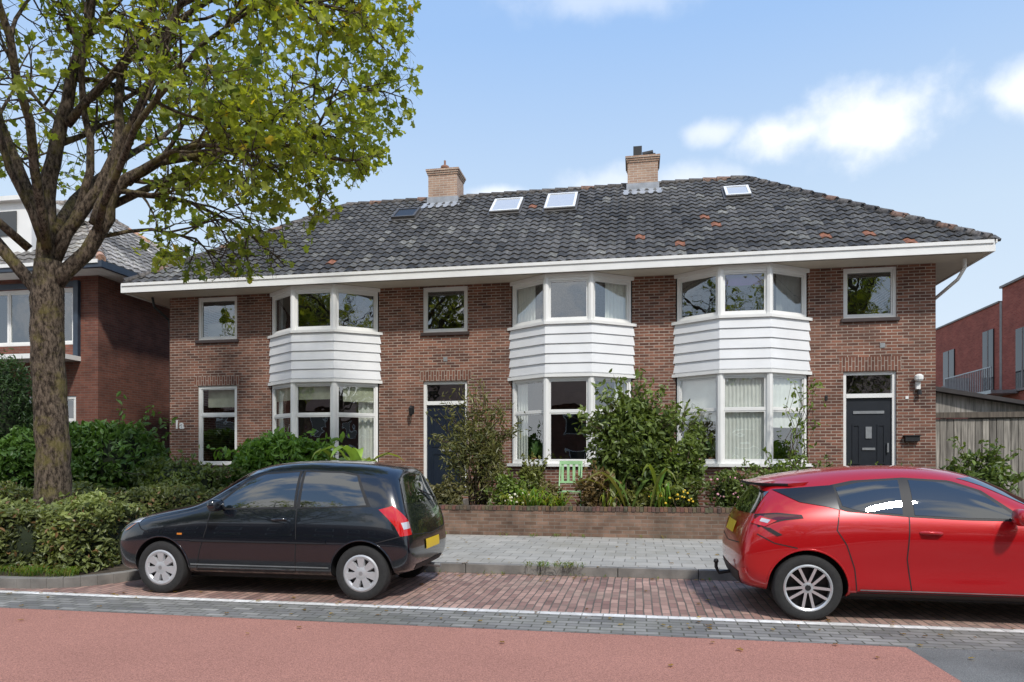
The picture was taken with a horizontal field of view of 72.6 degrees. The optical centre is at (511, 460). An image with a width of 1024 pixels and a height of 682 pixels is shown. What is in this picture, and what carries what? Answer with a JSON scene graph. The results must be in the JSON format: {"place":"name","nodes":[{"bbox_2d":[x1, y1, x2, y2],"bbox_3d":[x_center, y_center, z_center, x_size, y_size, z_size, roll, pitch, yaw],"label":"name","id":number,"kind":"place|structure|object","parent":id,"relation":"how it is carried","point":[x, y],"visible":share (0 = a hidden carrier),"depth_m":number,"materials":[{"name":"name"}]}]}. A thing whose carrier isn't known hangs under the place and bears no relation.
{"place":"outdoors","nodes":[
{"label":"outdoors","id":0,"kind":"place"},
{"bbox_2d":[0,564,131,576],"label":"planting bed","id":1,"kind":"object","parent":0,"point":[116,568],"depth_m":8.70,"materials":[{"name":"soil"}]},
{"bbox_2d":[0,487,146,575],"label":"hedge","id":2,"kind":"object","parent":1,"relation":"on","point":[84,530],"visible":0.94,"depth_m":8.74,"materials":[{"name":"green plant"}]},
{"bbox_2d":[0,608,960,681],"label":"road","id":3,"kind":"structure","parent":0,"point":[39,645],"depth_m":5.34,"materials":[{"name":"red asphalt"}]},
{"bbox_2d":[0,576,1020,673],"bbox_3d":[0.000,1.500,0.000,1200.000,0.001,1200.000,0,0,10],"label":"ground","id":4,"kind":"structure","parent":0,"point":[525,630],"depth_m":6.49,"materials":[{"name":"grey brick"}]},
{"bbox_2d":[0,0,423,504],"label":"maple tree","id":5,"kind":"object","parent":4,"relation":"on","point":[45,282],"visible":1,"depth_m":9.85,"materials":[{"name":"green plant"}]},
{"bbox_2d":[0,562,737,588],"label":"kerb","id":6,"kind":"structure","parent":4,"relation":"on","point":[18,582],"depth_m":8.81,"materials":[{"name":"concrete"}]},
{"bbox_2d":[451,498,468,504],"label":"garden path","id":7,"kind":"structure","parent":4,"relation":"on","point":[465,501],"depth_m":16.22,"materials":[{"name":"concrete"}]},
{"bbox_2d":[0,572,1023,629],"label":"parking strip","id":8,"kind":"object","parent":4,"relation":"on","point":[659,597],"visible":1,"depth_m":7.65,"materials":[{"name":"brick"}]},
{"bbox_2d":[118,450,445,599],"bbox_3d":[-2.725,0.689,8.457,3.670,1.623,2.050,0,0,10],"label":"parked car","id":9,"kind":"object","parent":8,"relation":"on","point":[362,530],"visible":1,"depth_m":7.66,"materials":[{"name":"black paint"}]},
{"bbox_2d":[0,532,710,580],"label":"grass tufts","id":10,"kind":"object","parent":8,"relation":"on","point":[58,573],"visible":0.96,"depth_m":8.42,"materials":[{"name":"green plant"}]},
{"bbox_2d":[8,539,1014,665],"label":"fallen leaves","id":11,"kind":"object","parent":8,"relation":"on","point":[535,611],"visible":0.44,"depth_m":6.95,"materials":[{"name":"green plant"}]},
{"bbox_2d":[714,455,1023,619],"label":"parked car","id":12,"kind":"object","parent":8,"relation":"on","point":[812,543],"visible":1,"depth_m":6.46,"materials":[{"name":"red paint"}]},
{"bbox_2d":[0,593,1023,651],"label":"gutter","id":13,"kind":"object","parent":4,"relation":"on","point":[947,639],"visible":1,"depth_m":6.42,"materials":[{"name":"concrete"}]},
{"bbox_2d":[0,590,1023,632],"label":"road marking","id":14,"kind":"object","parent":4,"relation":"on","point":[599,614],"visible":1,"depth_m":6.83,"materials":[{"name":"white paint"}]},
{"bbox_2d":[439,505,732,539],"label":"garden wall","id":15,"kind":"structure","parent":4,"relation":"on","point":[656,522],"depth_m":12.53,"materials":[{"name":"brick"}]},
{"bbox_2d":[936,275,1023,418],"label":"apartment building","id":16,"kind":"structure","parent":4,"relation":"on","point":[981,350],"depth_m":32.35,"materials":[{"name":"brick"}]},
{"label":"garden bed","id":17,"kind":"object","parent":4,"relation":"on","visible":0},
{"bbox_2d":[0,348,32,438],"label":"conifer tree","id":18,"kind":"object","parent":17,"relation":"on","point":[16,407],"visible":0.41,"depth_m":16.36,"materials":[{"name":"green plant"}]},
{"bbox_2d":[0,424,35,493],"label":"rhododendron shrub","id":19,"kind":"object","parent":17,"relation":"on","point":[17,453],"visible":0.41,"depth_m":15.52,"materials":[{"name":"green plant"}]},
{"bbox_2d":[0,275,169,455],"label":"walls","id":20,"kind":"structure","parent":17,"relation":"on","point":[125,344],"depth_m":18.87,"materials":[{"name":"brown brick"}]},
{"bbox_2d":[0,288,75,422],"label":"window frames","id":21,"kind":"structure","parent":20,"relation":"attached to","point":[8,294],"depth_m":18.68,"materials":[{"name":"white wood"}]},
{"bbox_2d":[0,195,137,417],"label":"trim","id":22,"kind":"structure","parent":20,"relation":"attached to","point":[14,215],"depth_m":18.71,"materials":[{"name":"white paint"}]},
{"bbox_2d":[0,200,173,272],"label":"roof","id":23,"kind":"structure","parent":22,"relation":"on","point":[118,250],"depth_m":19.71,"materials":[{"name":"tile"}]},
{"bbox_2d":[0,475,224,517],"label":"hedge","id":24,"kind":"object","parent":17,"relation":"on","point":[153,501],"visible":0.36,"depth_m":13.11,"materials":[{"name":"green plant"}]},
{"bbox_2d":[69,391,177,492],"bbox_3d":[-9.197,-0.101,15.843,3.406,2.856,2.006,0,0,-8],"label":"rhododendron shrub","id":25,"kind":"object","parent":17,"relation":"on","point":[101,449],"visible":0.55,"depth_m":15.29,"materials":[{"name":"green plant"}]},
{"bbox_2d":[111,449,254,494],"bbox_3d":[-6.928,0.452,14.867,3.070,1.381,1.217,0,0,10],"label":"garden shrub","id":26,"kind":"object","parent":17,"relation":"on","point":[180,471],"visible":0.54,"depth_m":14.66,"materials":[{"name":"green plant"}]},
{"bbox_2d":[199,426,349,486],"bbox_3d":[-5.127,0.162,15.164,3.470,1.794,1.623,0,0,10],"label":"laurel shrub","id":27,"kind":"object","parent":17,"relation":"on","point":[270,449],"visible":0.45,"depth_m":14.71,"materials":[{"name":"green plant"}]},
{"bbox_2d":[311,445,404,461],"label":"banana plant","id":28,"kind":"object","parent":17,"relation":"on","point":[356,454],"visible":0.48,"depth_m":13.76,"materials":[{"name":"green plant"}]},
{"bbox_2d":[426,471,471,504],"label":"flower bed plant","id":29,"kind":"object","parent":17,"relation":"on","point":[445,493],"visible":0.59,"depth_m":13.45,"materials":[{"name":"green plant"}]},
{"bbox_2d":[425,375,527,504],"bbox_3d":[-0.716,-0.287,13.837,2.116,2.799,1.132,0,0,10],"label":"garden shrub","id":30,"kind":"object","parent":17,"relation":"on","point":[488,456],"visible":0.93,"depth_m":13.70,"materials":[{"name":"green plant"}]},
{"bbox_2d":[483,468,536,505],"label":"flower bed plant","id":31,"kind":"object","parent":17,"relation":"on","point":[506,484],"visible":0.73,"depth_m":13.26,"materials":[{"name":"green plant"}]},
{"bbox_2d":[516,449,550,505],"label":"flower bed plant","id":32,"kind":"object","parent":17,"relation":"on","point":[534,476],"visible":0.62,"depth_m":13.68,"materials":[{"name":"green plant"}]},
{"bbox_2d":[267,263,812,466],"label":"bay cladding","id":33,"kind":"structure","parent":17,"relation":"on","point":[769,342],"depth_m":15.44,"materials":[{"name":"white wood"}]},
{"bbox_2d":[199,267,895,486],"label":"window frames","id":34,"kind":"structure","parent":33,"relation":"attached to","point":[680,380],"depth_m":15.60,"materials":[{"name":"white wood"}]},
{"bbox_2d":[208,273,800,460],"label":"curtains","id":35,"kind":"object","parent":34,"relation":"attached to","point":[744,434],"visible":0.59,"depth_m":15.22,"materials":[{"name":"fabric"}]},
{"bbox_2d":[534,479,569,505],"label":"flower bed plant","id":36,"kind":"object","parent":17,"relation":"on","point":[553,490],"visible":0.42,"depth_m":13.12,"materials":[{"name":"green plant"}]},
{"bbox_2d":[170,263,935,503],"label":"walls","id":37,"kind":"structure","parent":17,"relation":"on","point":[411,362],"depth_m":16.37,"materials":[{"name":"brick"}]},
{"bbox_2d":[176,420,183,428],"bbox_3d":[-8.456,-0.911,17.756,0.229,0.223,0.016,0,0,10],"label":"house number","id":38,"kind":"object","parent":37,"relation":"attached to","point":[181,426],"visible":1,"depth_m":17.75,"materials":[{"name":"white paint"}]},
{"bbox_2d":[427,405,464,491],"bbox_3d":[-1.575,-0.269,16.597,1.090,2.097,0.180,0,0,10],"label":"front door","id":39,"kind":"structure","parent":37,"relation":"attached to","point":[435,473],"depth_m":16.66,"materials":[{"name":"wood"}]},
{"bbox_2d":[195,317,899,467],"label":"window sills","id":40,"kind":"structure","parent":37,"relation":"attached to","point":[468,332],"depth_m":16.45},
{"bbox_2d":[151,258,966,456],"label":"wall fittings","id":41,"kind":"object","parent":37,"relation":"attached to","point":[919,377],"depth_m":14.74,"materials":[{"name":"metal"}]},
{"bbox_2d":[121,239,997,308],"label":"eaves","id":42,"kind":"object","parent":37,"relation":"on","point":[947,257],"visible":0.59,"depth_m":15.30,"materials":[{"name":"white paint"}]},
{"bbox_2d":[121,175,1001,324],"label":"roof","id":43,"kind":"structure","parent":42,"relation":"on","point":[686,216],"depth_m":17.14,"materials":[{"name":"tile"}]},
{"bbox_2d":[421,146,662,208],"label":"chimneys","id":44,"kind":"object","parent":43,"relation":"on","point":[445,183],"visible":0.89,"depth_m":19.28,"materials":[{"name":"brick"}]},
{"bbox_2d":[389,185,753,221],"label":"skylights","id":45,"kind":"object","parent":43,"relation":"on","point":[559,202],"visible":0.98,"depth_m":18.30,"materials":[{"name":"white paint"}]},
{"bbox_2d":[276,304,890,461],"bbox_3d":[0.362,-1.450,17.795,17.480,5.300,4.240,0,0,10],"label":"interior","id":46,"kind":"object","parent":37,"relation":"attached to","point":[567,442],"visible":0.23,"depth_m":19.66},
{"bbox_2d":[846,398,890,465],"bbox_3d":[7.654,-0.279,14.945,1.060,2.117,0.180,0,0,10],"label":"front door","id":47,"kind":"structure","parent":37,"relation":"attached to","point":[868,431],"depth_m":14.97,"materials":[{"name":"wood"}]},
{"bbox_2d":[557,461,582,505],"bbox_3d":[1.111,0.529,13.296,0.446,1.038,0.488,0,0,10],"label":"garden chair","id":48,"kind":"object","parent":17,"relation":"on","point":[568,463],"visible":0.62,"depth_m":13.46,"materials":[{"name":"green paint"}]},
{"bbox_2d":[495,482,681,507],"bbox_3d":[1.347,0.719,12.921,3.557,0.661,1.053,0,0,10],"label":"day lily plant","id":49,"kind":"object","parent":17,"relation":"on","point":[531,497],"visible":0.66,"depth_m":12.89,"materials":[{"name":"green plant"}]},
{"bbox_2d":[505,477,744,503],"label":"garden flowers","id":50,"kind":"object","parent":49,"relation":"on","point":[648,496],"visible":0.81,"depth_m":12.51,"materials":[{"name":"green plant"}]},
{"bbox_2d":[573,460,622,506],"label":"flower bed plant","id":51,"kind":"object","parent":17,"relation":"on","point":[592,492],"visible":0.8,"depth_m":12.97,"materials":[{"name":"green plant"}]},
{"bbox_2d":[567,368,686,509],"bbox_3d":[2.173,-0.389,13.288,2.281,2.770,1.237,0,0,10],"label":"garden shrub","id":52,"kind":"object","parent":17,"relation":"on","point":[625,441],"visible":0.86,"depth_m":13.10,"materials":[{"name":"green plant"}]},
{"bbox_2d":[569,464,685,508],"bbox_3d":[2.107,0.478,12.844,2.090,0.844,1.187,0,0,10],"label":"plant","id":53,"kind":"object","parent":17,"relation":"on","point":[655,479],"visible":0.77,"depth_m":12.71,"materials":[{"name":"green plant"}]},
{"bbox_2d":[616,483,660,510],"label":"flower bed plant","id":54,"kind":"object","parent":17,"relation":"on","point":[640,501],"visible":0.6,"depth_m":12.77,"materials":[{"name":"green plant"}]},
{"bbox_2d":[652,471,703,507],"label":"flower bed plant","id":55,"kind":"object","parent":17,"relation":"on","point":[693,491],"visible":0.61,"depth_m":12.66,"materials":[{"name":"green plant"}]},
{"bbox_2d":[647,399,713,490],"bbox_3d":[3.100,-0.047,13.221,1.498,2.314,0.862,0,0,10],"label":"garden shrub","id":56,"kind":"object","parent":17,"relation":"on","point":[682,458],"visible":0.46,"depth_m":13.06,"materials":[{"name":"green plant"}]},
{"bbox_2d":[694,459,754,507],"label":"flower bed plant","id":57,"kind":"object","parent":17,"relation":"on","point":[726,489],"visible":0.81,"depth_m":12.51,"materials":[{"name":"green plant"}]},
{"bbox_2d":[737,445,816,486],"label":"flower bed plant","id":58,"kind":"object","parent":17,"relation":"on","point":[778,468],"visible":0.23,"depth_m":12.46,"materials":[{"name":"green plant"}]},
{"bbox_2d":[779,378,826,470],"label":"climbing rose","id":59,"kind":"object","parent":17,"relation":"on","point":[793,450],"visible":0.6,"depth_m":14.10,"materials":[{"name":"green plant"}]},
{"bbox_2d":[800,454,851,467],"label":"flower bed plant","id":60,"kind":"object","parent":17,"relation":"on","point":[820,463],"visible":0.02,"depth_m":12.35,"materials":[{"name":"green plant"}]},
{"bbox_2d":[931,436,1023,494],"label":"garden shrub","id":61,"kind":"object","parent":17,"relation":"on","point":[993,474],"visible":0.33,"depth_m":12.28,"materials":[{"name":"green plant"}]},
{"bbox_2d":[0,0,1023,327],"label":"sky","id":62,"kind":"structure","parent":0,"point":[913,107],"materials":[{"name":"blue"}]},
{"bbox_2d":[432,534,727,568],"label":"pavement","id":63,"kind":"structure","parent":0,"point":[606,551],"depth_m":10.54,"materials":[{"name":"grey concrete"}]},
{"bbox_2d":[531,440,715,460],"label":"window plants","id":64,"kind":"object","parent":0,"point":[711,450],"depth_m":15.15,"materials":[{"name":"plant"}]},
{"bbox_2d":[511,466,806,507],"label":"bay plinth","id":65,"kind":"structure","parent":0,"point":[552,474],"depth_m":15.39,"materials":[{"name":"brown brick"}]},
{"bbox_2d":[906,647,1023,681],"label":"side road","id":66,"kind":"structure","parent":0,"point":[987,666],"depth_m":5.13,"materials":[{"name":"grey asphalt"}]},
{"bbox_2d":[936,386,1023,498],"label":"wooden shed","id":67,"kind":"structure","parent":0,"point":[991,418],"depth_m":15.36,"materials":[{"name":"grey wood"}]}
]}

